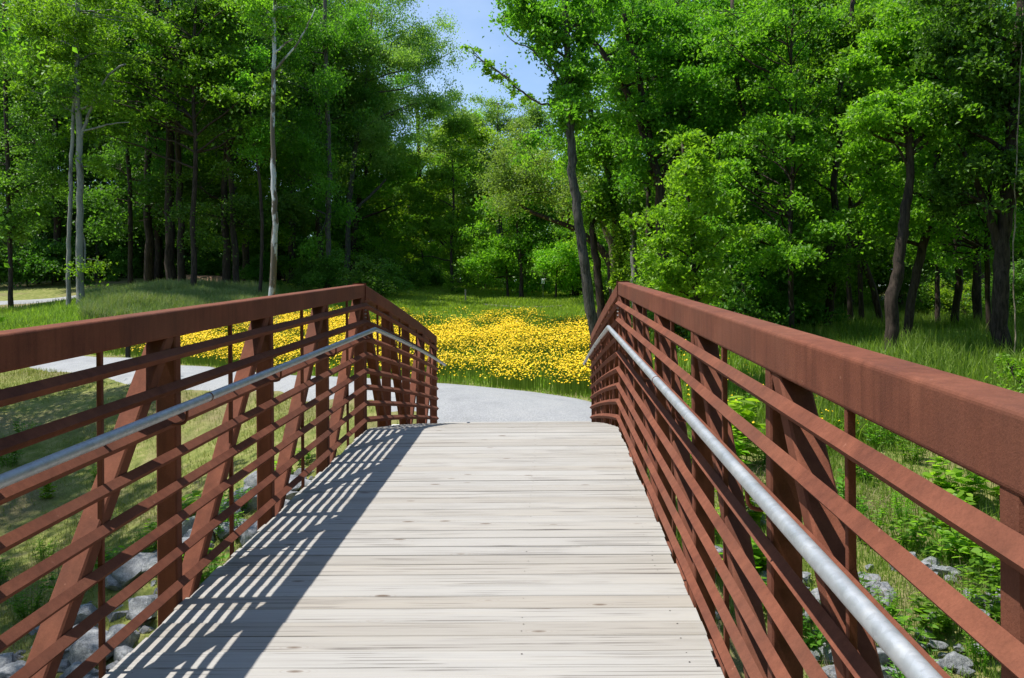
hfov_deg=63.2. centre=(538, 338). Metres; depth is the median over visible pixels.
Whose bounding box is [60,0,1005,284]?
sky
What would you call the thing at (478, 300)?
meadow grass
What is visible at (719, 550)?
rock
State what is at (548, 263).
bush
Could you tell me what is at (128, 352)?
bollard
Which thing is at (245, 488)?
rock
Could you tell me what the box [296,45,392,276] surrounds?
tree
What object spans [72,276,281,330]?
tall seeding grass
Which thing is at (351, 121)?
tree
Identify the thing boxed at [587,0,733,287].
tree
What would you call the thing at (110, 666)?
rock
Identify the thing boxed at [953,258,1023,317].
shrub
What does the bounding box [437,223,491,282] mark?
young tree
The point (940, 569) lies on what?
rock
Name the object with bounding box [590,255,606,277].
young tree
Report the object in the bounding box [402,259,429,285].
shrub
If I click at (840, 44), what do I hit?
tree
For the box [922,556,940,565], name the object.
rock
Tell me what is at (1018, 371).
shrub
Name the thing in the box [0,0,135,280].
tree
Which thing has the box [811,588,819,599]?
rock
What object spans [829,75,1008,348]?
tree
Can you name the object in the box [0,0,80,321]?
tree
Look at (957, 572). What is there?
rock
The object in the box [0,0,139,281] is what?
tree
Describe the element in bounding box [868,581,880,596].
rock
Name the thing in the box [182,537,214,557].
rock
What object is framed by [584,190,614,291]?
dead snag
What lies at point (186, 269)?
tree
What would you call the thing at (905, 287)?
shrub
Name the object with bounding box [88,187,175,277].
young tree
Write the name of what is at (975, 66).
tree
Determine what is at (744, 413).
weed
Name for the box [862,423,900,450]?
weed
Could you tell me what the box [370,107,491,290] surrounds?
tree
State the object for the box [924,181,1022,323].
tree
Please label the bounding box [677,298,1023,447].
woodland grass
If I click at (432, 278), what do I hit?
shrub
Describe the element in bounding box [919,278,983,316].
shrub
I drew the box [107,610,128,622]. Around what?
rock
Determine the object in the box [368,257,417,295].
shrub
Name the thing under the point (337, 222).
young tree
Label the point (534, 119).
tree
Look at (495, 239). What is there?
young tree
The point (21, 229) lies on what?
tree
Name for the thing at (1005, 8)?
tree
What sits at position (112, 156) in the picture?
tree
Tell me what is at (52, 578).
weed
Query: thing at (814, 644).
weed
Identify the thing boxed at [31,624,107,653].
rock
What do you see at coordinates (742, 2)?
tree
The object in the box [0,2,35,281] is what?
tree
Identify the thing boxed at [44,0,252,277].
tree
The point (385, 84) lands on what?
tree
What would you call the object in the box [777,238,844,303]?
young tree
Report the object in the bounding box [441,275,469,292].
shrub
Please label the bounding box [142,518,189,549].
weed
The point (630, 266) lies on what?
young tree
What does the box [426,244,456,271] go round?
young tree
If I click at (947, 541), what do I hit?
weed
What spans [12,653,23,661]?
rock
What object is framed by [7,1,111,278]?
tree
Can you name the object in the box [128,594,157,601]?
rock
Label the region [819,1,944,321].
tree
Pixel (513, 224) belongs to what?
tree
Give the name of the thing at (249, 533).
rock
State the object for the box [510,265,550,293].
shrub
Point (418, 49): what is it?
tree
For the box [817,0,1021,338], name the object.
tree
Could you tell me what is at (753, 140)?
tree
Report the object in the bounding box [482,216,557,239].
tree
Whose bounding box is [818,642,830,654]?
rock
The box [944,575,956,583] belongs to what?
rock
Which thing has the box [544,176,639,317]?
tree
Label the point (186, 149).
tree
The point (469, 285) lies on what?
shrub
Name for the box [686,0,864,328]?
tree
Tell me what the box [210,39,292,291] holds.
tree
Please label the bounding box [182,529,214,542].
rock
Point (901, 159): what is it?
tree
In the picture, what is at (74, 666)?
rock
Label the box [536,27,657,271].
tree
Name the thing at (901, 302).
tree
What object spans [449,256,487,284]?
shrub
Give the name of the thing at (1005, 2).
tree
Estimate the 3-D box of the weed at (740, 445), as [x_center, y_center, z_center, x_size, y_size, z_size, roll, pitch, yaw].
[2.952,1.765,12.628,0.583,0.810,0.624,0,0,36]
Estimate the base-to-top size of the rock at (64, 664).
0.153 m
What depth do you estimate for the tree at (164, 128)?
62.20 m
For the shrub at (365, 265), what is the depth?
46.92 m
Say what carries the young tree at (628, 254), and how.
on the ground at (16, 515)
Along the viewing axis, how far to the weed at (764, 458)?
13.45 m
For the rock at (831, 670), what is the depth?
8.38 m
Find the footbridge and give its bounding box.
[0,281,1023,677]
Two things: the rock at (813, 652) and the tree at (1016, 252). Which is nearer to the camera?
the rock at (813, 652)
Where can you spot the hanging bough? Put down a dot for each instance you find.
(489, 69)
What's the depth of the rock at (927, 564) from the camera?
10.13 m
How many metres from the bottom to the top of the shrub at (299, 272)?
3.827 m
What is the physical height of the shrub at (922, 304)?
4.592 m
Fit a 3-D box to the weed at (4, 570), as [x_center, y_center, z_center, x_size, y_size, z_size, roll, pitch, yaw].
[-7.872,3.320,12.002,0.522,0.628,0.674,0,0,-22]
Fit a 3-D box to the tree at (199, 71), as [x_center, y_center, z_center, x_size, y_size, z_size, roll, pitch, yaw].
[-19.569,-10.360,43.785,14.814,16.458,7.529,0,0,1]
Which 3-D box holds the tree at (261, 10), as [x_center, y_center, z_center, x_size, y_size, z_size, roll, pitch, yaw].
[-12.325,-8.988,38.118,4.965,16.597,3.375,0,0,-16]
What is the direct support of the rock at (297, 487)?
on the ground at (16, 515)
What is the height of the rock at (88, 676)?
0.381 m
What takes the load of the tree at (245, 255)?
on the ground at (16, 515)
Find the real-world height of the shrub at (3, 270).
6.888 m
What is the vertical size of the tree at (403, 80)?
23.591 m
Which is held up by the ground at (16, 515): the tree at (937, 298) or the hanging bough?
the tree at (937, 298)
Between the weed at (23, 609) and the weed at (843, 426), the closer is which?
the weed at (23, 609)
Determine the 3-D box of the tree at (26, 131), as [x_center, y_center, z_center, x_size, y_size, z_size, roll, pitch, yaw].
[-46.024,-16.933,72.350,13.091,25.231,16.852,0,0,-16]
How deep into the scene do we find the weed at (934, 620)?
8.85 m
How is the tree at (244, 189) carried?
on the ground at (16, 515)
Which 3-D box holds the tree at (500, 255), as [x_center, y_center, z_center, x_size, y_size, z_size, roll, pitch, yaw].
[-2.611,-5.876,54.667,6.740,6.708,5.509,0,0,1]
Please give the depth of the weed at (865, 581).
9.31 m
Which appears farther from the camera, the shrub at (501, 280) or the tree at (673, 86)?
the shrub at (501, 280)
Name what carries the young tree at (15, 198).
on the ground at (16, 515)
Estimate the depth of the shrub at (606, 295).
45.80 m
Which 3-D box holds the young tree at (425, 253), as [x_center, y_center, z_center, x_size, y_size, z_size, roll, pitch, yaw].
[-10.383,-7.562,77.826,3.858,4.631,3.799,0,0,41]
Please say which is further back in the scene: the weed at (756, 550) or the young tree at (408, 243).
the young tree at (408, 243)
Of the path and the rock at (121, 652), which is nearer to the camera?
the rock at (121, 652)
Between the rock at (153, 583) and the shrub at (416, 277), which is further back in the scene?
the shrub at (416, 277)
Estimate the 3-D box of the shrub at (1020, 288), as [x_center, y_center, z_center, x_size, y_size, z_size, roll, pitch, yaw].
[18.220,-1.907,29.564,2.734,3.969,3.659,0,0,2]
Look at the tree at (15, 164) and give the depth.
64.30 m
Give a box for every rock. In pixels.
[0,652,13,667]
[0,660,25,677]
[0,662,24,677]
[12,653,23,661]
[15,650,25,654]
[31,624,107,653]
[57,658,69,672]
[59,661,98,677]
[63,626,97,658]
[68,635,112,665]
[73,603,97,625]
[83,674,93,677]
[105,574,125,590]
[106,624,139,647]
[106,660,118,670]
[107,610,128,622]
[112,553,153,586]
[113,645,132,660]
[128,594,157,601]
[129,596,156,619]
[138,619,150,629]
[139,625,153,633]
[140,554,156,574]
[150,580,155,586]
[182,515,195,536]
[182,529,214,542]
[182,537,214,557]
[214,522,238,538]
[219,502,242,521]
[234,486,252,497]
[237,521,256,545]
[243,495,256,510]
[244,469,275,487]
[286,491,298,499]
[289,477,306,490]
[290,475,311,488]
[293,468,313,475]
[716,548,722,558]
[759,571,766,578]
[803,572,810,584]
[803,609,812,622]
[809,647,819,659]
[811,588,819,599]
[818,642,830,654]
[821,654,831,664]
[822,665,834,677]
[830,671,836,677]
[858,573,880,581]
[865,564,873,570]
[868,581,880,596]
[877,648,893,664]
[878,582,890,591]
[879,589,897,599]
[881,596,888,606]
[881,666,905,677]
[915,629,932,639]
[921,561,931,567]
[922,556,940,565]
[927,640,948,650]
[930,566,949,577]
[934,659,946,669]
[938,652,946,657]
[943,652,973,670]
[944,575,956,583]
[945,566,961,573]
[953,571,961,578]
[953,644,964,652]
[954,666,975,676]
[971,594,989,606]
[971,643,991,656]
[986,589,1000,599]
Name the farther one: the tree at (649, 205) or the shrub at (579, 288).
the shrub at (579, 288)
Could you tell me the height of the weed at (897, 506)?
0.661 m
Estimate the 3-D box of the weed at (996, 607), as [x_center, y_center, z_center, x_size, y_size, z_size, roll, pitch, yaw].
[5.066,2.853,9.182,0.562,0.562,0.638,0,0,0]
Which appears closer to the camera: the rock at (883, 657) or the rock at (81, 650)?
the rock at (883, 657)
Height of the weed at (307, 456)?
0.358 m
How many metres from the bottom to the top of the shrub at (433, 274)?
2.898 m
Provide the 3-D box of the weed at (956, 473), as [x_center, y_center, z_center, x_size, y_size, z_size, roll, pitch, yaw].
[6.296,2.098,12.439,1.020,0.805,0.936,0,0,25]
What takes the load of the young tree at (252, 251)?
on the ground at (16, 515)
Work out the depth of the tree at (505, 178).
35.77 m
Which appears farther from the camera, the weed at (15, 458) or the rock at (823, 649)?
the weed at (15, 458)
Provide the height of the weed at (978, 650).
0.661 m
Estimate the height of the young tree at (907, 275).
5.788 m
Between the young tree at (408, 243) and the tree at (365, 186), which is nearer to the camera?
the tree at (365, 186)
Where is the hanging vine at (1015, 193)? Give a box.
[1012,1,1023,351]
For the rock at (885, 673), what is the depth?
8.13 m
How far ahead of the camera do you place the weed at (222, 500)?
12.05 m
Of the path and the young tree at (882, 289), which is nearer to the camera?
the path
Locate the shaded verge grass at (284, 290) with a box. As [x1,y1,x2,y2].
[0,283,310,354]
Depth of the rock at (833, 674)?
8.28 m
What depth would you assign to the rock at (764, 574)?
10.05 m
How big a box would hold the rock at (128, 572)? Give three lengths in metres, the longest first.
0.776 x 0.471 x 0.371 m
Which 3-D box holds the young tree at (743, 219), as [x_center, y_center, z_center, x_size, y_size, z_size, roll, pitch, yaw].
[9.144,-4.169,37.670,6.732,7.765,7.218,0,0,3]
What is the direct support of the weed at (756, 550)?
on the ground at (16, 515)
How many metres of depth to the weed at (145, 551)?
11.57 m
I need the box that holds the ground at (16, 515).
[0,277,1018,677]
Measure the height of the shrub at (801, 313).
4.592 m
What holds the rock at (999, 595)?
on the ground at (16, 515)
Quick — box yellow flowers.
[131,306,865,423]
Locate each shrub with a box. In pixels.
[0,231,75,287]
[0,239,41,286]
[15,235,95,286]
[101,246,143,281]
[185,246,221,275]
[239,251,287,285]
[279,254,324,288]
[295,247,355,290]
[336,253,397,295]
[362,249,414,288]
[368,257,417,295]
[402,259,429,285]
[411,260,445,285]
[414,257,454,286]
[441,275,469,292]
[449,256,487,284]
[456,263,496,289]
[491,261,524,292]
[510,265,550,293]
[525,264,555,290]
[542,269,581,294]
[559,269,592,296]
[578,269,609,306]
[628,273,652,327]
[631,264,706,341]
[675,261,793,340]
[676,266,793,354]
[735,263,841,332]
[776,274,855,327]
[879,254,934,312]
[899,266,971,314]
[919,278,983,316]
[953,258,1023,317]
[984,348,1023,393]
[1008,246,1023,320]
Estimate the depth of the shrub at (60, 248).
56.18 m
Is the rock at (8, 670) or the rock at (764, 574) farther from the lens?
the rock at (764, 574)
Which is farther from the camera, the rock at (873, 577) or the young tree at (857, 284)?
the young tree at (857, 284)
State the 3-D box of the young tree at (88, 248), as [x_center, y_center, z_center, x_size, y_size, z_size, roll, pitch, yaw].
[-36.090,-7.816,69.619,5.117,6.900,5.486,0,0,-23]
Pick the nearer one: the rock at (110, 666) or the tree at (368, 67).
the rock at (110, 666)
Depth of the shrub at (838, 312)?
27.58 m
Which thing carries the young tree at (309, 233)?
on the ground at (16, 515)
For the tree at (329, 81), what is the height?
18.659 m
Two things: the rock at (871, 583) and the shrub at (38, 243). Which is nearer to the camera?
the rock at (871, 583)
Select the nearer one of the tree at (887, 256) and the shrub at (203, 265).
the tree at (887, 256)
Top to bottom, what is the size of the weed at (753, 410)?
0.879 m
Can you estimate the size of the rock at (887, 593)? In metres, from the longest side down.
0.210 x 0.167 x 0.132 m
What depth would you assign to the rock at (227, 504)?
12.06 m
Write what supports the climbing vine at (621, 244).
on the ground at (16, 515)
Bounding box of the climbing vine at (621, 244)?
[602,220,636,294]
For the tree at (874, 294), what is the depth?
33.89 m
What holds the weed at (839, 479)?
on the ground at (16, 515)
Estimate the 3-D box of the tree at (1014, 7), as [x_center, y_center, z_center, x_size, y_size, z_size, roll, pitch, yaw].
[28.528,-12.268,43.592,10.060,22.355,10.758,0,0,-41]
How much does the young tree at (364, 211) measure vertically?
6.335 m
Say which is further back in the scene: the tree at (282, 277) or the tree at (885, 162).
the tree at (282, 277)
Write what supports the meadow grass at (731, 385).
on the ground at (16, 515)
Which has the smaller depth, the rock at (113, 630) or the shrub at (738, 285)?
the rock at (113, 630)
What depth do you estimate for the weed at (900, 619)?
8.56 m
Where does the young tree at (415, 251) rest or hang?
on the ground at (16, 515)
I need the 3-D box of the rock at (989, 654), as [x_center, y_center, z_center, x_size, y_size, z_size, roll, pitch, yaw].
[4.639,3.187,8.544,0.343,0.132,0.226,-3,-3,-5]
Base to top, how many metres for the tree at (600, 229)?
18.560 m
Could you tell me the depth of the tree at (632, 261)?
34.91 m
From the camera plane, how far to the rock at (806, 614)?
9.23 m
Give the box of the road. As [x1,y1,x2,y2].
[0,295,75,304]
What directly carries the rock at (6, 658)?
on the ground at (16, 515)
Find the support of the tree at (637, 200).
on the ground at (16, 515)
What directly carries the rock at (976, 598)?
on the ground at (16, 515)
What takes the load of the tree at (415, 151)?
on the ground at (16, 515)
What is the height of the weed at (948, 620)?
0.691 m
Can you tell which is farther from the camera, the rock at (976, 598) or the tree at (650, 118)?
the tree at (650, 118)
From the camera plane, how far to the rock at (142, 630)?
9.83 m
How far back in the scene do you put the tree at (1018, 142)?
47.73 m
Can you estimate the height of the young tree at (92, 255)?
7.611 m
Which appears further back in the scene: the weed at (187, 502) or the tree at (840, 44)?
the tree at (840, 44)
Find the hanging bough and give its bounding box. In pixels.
[458,43,540,107]
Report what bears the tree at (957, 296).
on the ground at (16, 515)
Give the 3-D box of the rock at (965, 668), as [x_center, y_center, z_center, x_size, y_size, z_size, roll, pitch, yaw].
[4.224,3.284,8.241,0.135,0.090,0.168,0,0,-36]
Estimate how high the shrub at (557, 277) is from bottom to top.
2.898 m
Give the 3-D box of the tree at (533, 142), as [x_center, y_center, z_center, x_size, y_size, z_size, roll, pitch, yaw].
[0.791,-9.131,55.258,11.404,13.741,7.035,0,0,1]
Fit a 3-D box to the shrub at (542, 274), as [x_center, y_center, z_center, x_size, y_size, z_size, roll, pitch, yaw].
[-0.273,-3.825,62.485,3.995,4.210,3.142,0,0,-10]
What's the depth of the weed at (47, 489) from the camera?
15.19 m
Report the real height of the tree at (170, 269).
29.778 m
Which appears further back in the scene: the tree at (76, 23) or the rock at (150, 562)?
the tree at (76, 23)
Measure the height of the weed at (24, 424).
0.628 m
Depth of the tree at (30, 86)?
59.65 m
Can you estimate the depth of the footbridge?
3.74 m
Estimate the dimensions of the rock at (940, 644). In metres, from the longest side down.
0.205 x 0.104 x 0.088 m
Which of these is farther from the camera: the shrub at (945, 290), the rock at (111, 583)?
the shrub at (945, 290)
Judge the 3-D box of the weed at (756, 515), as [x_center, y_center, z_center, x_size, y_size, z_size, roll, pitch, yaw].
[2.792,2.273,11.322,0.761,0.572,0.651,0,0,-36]
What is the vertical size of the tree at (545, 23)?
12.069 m
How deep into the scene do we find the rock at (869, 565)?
10.26 m
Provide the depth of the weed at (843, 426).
15.34 m
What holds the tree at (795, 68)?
on the ground at (16, 515)
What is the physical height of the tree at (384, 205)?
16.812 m
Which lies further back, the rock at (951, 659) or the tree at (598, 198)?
the tree at (598, 198)
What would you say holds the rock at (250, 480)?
on the ground at (16, 515)
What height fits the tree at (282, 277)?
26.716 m
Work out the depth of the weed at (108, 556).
11.38 m
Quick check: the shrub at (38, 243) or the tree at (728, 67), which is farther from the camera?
the shrub at (38, 243)
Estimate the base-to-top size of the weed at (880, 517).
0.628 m
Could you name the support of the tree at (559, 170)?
on the ground at (16, 515)
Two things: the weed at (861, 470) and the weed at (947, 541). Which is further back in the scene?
the weed at (861, 470)
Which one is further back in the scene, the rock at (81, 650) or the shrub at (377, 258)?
the shrub at (377, 258)
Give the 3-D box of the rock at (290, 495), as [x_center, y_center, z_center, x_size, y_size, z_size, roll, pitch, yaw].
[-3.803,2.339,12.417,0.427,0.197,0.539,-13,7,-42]
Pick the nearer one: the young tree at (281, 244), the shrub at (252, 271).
the shrub at (252, 271)
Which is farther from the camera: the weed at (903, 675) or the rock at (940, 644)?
the rock at (940, 644)
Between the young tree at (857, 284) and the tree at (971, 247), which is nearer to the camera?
the tree at (971, 247)
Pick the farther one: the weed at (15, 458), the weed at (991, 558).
the weed at (15, 458)
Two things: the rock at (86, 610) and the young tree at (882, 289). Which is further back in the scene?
the young tree at (882, 289)
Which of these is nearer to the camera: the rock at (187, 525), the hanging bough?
the rock at (187, 525)
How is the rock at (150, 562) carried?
on the ground at (16, 515)
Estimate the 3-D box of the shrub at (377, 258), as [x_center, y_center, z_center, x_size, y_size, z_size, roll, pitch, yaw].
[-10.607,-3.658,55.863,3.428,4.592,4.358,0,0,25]
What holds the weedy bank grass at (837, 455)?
on the ground at (16, 515)
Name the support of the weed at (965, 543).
on the ground at (16, 515)
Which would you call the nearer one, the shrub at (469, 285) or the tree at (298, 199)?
the shrub at (469, 285)
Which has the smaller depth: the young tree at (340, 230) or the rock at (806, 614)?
the rock at (806, 614)
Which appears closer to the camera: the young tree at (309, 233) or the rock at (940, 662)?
the rock at (940, 662)
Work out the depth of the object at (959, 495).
11.57 m
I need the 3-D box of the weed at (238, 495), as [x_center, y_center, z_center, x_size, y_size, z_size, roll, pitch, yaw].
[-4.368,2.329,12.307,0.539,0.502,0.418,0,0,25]
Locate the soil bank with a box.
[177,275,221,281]
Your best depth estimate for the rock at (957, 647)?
8.54 m
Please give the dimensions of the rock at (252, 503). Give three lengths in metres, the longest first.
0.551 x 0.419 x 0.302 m
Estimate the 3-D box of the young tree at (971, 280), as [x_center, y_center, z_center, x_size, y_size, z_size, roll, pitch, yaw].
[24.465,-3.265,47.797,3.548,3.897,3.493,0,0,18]
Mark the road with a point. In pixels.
(25, 301)
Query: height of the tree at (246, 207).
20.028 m
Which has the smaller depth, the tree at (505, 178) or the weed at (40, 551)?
the weed at (40, 551)
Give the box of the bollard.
[125,346,130,357]
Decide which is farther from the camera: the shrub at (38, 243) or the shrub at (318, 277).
the shrub at (38, 243)
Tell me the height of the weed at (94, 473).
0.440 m
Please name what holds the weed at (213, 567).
on the ground at (16, 515)
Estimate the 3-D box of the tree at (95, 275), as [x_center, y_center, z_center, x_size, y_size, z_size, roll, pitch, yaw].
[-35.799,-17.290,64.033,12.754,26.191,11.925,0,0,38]
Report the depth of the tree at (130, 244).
49.91 m
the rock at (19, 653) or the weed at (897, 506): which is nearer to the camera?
the rock at (19, 653)
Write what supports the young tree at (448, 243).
on the ground at (16, 515)
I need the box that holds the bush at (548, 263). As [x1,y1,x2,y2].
[522,236,601,297]
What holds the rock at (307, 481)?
on the ground at (16, 515)
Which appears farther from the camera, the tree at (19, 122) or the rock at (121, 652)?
the tree at (19, 122)
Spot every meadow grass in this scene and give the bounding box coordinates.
[0,280,1023,452]
[303,282,630,317]
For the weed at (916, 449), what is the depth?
13.94 m
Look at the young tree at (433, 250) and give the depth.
69.25 m
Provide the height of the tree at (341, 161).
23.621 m
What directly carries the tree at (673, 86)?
on the ground at (16, 515)
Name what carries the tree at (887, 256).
on the ground at (16, 515)
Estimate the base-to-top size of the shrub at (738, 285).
4.592 m
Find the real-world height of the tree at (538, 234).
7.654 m
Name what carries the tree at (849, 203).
on the ground at (16, 515)
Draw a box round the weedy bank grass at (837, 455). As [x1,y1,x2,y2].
[647,358,1019,677]
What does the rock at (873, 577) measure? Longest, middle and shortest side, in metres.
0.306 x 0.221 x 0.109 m
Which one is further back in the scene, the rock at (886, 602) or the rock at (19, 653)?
the rock at (19, 653)
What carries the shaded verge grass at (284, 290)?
on the ground at (16, 515)
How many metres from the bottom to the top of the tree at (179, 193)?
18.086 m
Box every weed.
[0,448,23,466]
[0,555,14,583]
[3,578,47,620]
[12,415,40,432]
[29,534,59,561]
[38,483,56,498]
[42,572,58,593]
[88,463,96,478]
[94,544,130,573]
[125,527,155,552]
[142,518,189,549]
[182,490,200,516]
[196,490,234,510]
[200,545,234,583]
[215,504,243,540]
[228,481,253,512]
[295,448,313,462]
[714,490,764,521]
[717,542,762,571]
[728,392,759,422]
[728,395,765,460]
[732,429,751,463]
[748,428,765,466]
[751,535,766,566]
[803,610,826,650]
[834,418,863,434]
[834,468,844,497]
[836,486,872,516]
[856,464,873,482]
[856,498,889,543]
[858,572,875,593]
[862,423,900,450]
[872,586,900,616]
[880,507,927,549]
[883,599,938,643]
[883,650,951,677]
[888,487,914,524]
[896,437,927,463]
[908,592,952,639]
[911,513,964,559]
[922,572,982,637]
[942,532,991,566]
[952,537,999,585]
[958,567,1000,617]
[961,602,999,675]
[987,486,999,494]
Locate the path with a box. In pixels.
[30,356,590,422]
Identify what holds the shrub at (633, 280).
on the ground at (16, 515)
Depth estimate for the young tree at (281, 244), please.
63.88 m
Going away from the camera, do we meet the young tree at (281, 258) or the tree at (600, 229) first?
the tree at (600, 229)
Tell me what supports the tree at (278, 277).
on the ground at (16, 515)
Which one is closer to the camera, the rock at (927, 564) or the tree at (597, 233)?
the rock at (927, 564)
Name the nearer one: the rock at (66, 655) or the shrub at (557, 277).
the rock at (66, 655)
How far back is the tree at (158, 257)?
60.55 m
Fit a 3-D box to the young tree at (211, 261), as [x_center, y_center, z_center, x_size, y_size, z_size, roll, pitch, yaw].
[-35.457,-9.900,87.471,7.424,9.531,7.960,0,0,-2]
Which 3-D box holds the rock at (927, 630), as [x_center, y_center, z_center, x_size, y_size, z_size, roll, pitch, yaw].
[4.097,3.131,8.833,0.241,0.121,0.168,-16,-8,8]
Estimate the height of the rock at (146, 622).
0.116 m
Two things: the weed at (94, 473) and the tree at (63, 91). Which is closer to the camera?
the weed at (94, 473)
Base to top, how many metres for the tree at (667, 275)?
6.319 m
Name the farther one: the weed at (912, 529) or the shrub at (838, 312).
the shrub at (838, 312)
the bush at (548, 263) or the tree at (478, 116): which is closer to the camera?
the bush at (548, 263)
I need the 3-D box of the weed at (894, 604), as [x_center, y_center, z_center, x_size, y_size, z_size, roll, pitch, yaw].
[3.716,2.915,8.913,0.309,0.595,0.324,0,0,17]
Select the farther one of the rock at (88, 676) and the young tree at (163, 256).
the young tree at (163, 256)
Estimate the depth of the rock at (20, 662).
9.45 m
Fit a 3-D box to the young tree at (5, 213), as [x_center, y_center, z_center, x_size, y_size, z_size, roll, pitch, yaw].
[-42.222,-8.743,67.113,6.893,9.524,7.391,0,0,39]
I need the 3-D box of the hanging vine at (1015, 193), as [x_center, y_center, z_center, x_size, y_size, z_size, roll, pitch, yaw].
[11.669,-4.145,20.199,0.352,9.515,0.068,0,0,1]
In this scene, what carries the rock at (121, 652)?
on the ground at (16, 515)
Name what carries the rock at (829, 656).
on the ground at (16, 515)
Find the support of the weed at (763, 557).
on the ground at (16, 515)
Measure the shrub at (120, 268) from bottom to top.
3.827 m
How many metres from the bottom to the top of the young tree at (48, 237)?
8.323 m
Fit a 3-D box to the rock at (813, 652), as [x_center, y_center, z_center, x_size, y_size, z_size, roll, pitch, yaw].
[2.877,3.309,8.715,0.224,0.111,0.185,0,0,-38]
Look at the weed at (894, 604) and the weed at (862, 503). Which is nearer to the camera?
the weed at (894, 604)
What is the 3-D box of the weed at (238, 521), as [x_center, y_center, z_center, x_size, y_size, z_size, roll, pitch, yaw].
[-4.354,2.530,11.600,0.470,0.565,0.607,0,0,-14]
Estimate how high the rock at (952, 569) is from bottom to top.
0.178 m
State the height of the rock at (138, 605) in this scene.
0.413 m
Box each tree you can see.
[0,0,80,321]
[0,0,91,308]
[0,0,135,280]
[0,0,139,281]
[0,0,165,305]
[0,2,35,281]
[0,38,51,217]
[0,47,30,155]
[0,72,35,126]
[0,165,51,262]
[0,175,90,281]
[0,183,20,281]
[4,38,67,216]
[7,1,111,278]
[7,1,145,278]
[30,0,220,278]
[34,74,117,304]
[39,0,297,286]
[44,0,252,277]
[47,215,107,278]
[55,1,313,281]
[67,0,248,281]
[68,0,346,280]
[81,0,165,284]
[83,231,121,278]
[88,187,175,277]
[101,45,270,273]
[108,0,296,275]
[108,225,190,277]
[112,1,190,274]
[121,0,379,282]
[152,5,298,283]
[171,0,304,283]
[175,246,232,277]
[208,0,324,295]
[208,188,284,279]
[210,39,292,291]
[232,132,315,272]
[237,0,412,286]
[238,0,388,287]
[239,160,335,281]
[244,0,399,282]
[247,6,381,278]
[257,191,307,279]
[259,80,351,279]
[277,116,478,282]
[278,0,408,277]
[283,0,478,284]
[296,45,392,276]
[296,216,325,267]
[306,0,446,178]
[322,185,395,259]
[323,199,368,241]
[325,204,384,269]
[332,29,431,245]
[354,106,510,283]
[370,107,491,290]
[380,221,420,261]
[388,123,493,265]
[396,235,429,281]
[398,104,507,270]
[412,101,565,285]
[419,235,431,264]
[421,83,555,274]
[423,239,454,270]
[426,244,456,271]
[435,234,467,268]
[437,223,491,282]
[452,201,548,296]
[467,114,611,295]
[467,124,629,296]
[479,0,631,349]
[479,189,592,297]
[482,0,742,332]
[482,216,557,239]
[484,228,514,280]
[503,149,566,238]
[512,11,727,271]
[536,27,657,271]
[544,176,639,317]
[549,143,610,264]
[554,0,686,283]
[583,0,846,288]
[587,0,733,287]
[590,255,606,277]
[591,65,677,307]
[602,226,643,283]
[619,127,763,308]
[624,238,644,283]
[636,0,897,266]
[644,0,745,257]
[651,0,849,314]
[651,2,826,265]
[677,176,809,305]
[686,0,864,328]
[704,0,845,296]
[707,0,933,301]
[733,4,919,250]
[756,0,925,326]
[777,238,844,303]
[781,153,882,322]
[798,0,931,324]
[808,8,934,300]
[817,0,1021,308]
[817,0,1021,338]
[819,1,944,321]
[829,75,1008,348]
[836,245,885,302]
[854,260,907,303]
[864,223,954,297]
[873,0,1023,331]
[882,11,962,326]
[882,29,1023,287]
[885,0,1023,353]
[911,166,963,322]
[912,5,1023,295]
[918,0,1023,275]
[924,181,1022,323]
[952,267,992,293]
[990,0,1023,283]
[1005,1,1023,209]
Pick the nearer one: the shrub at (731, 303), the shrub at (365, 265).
the shrub at (731, 303)
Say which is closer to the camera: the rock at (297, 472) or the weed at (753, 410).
the rock at (297, 472)
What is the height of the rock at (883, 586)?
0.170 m
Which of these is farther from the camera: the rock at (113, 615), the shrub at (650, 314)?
the shrub at (650, 314)
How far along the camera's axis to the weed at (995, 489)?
12.59 m

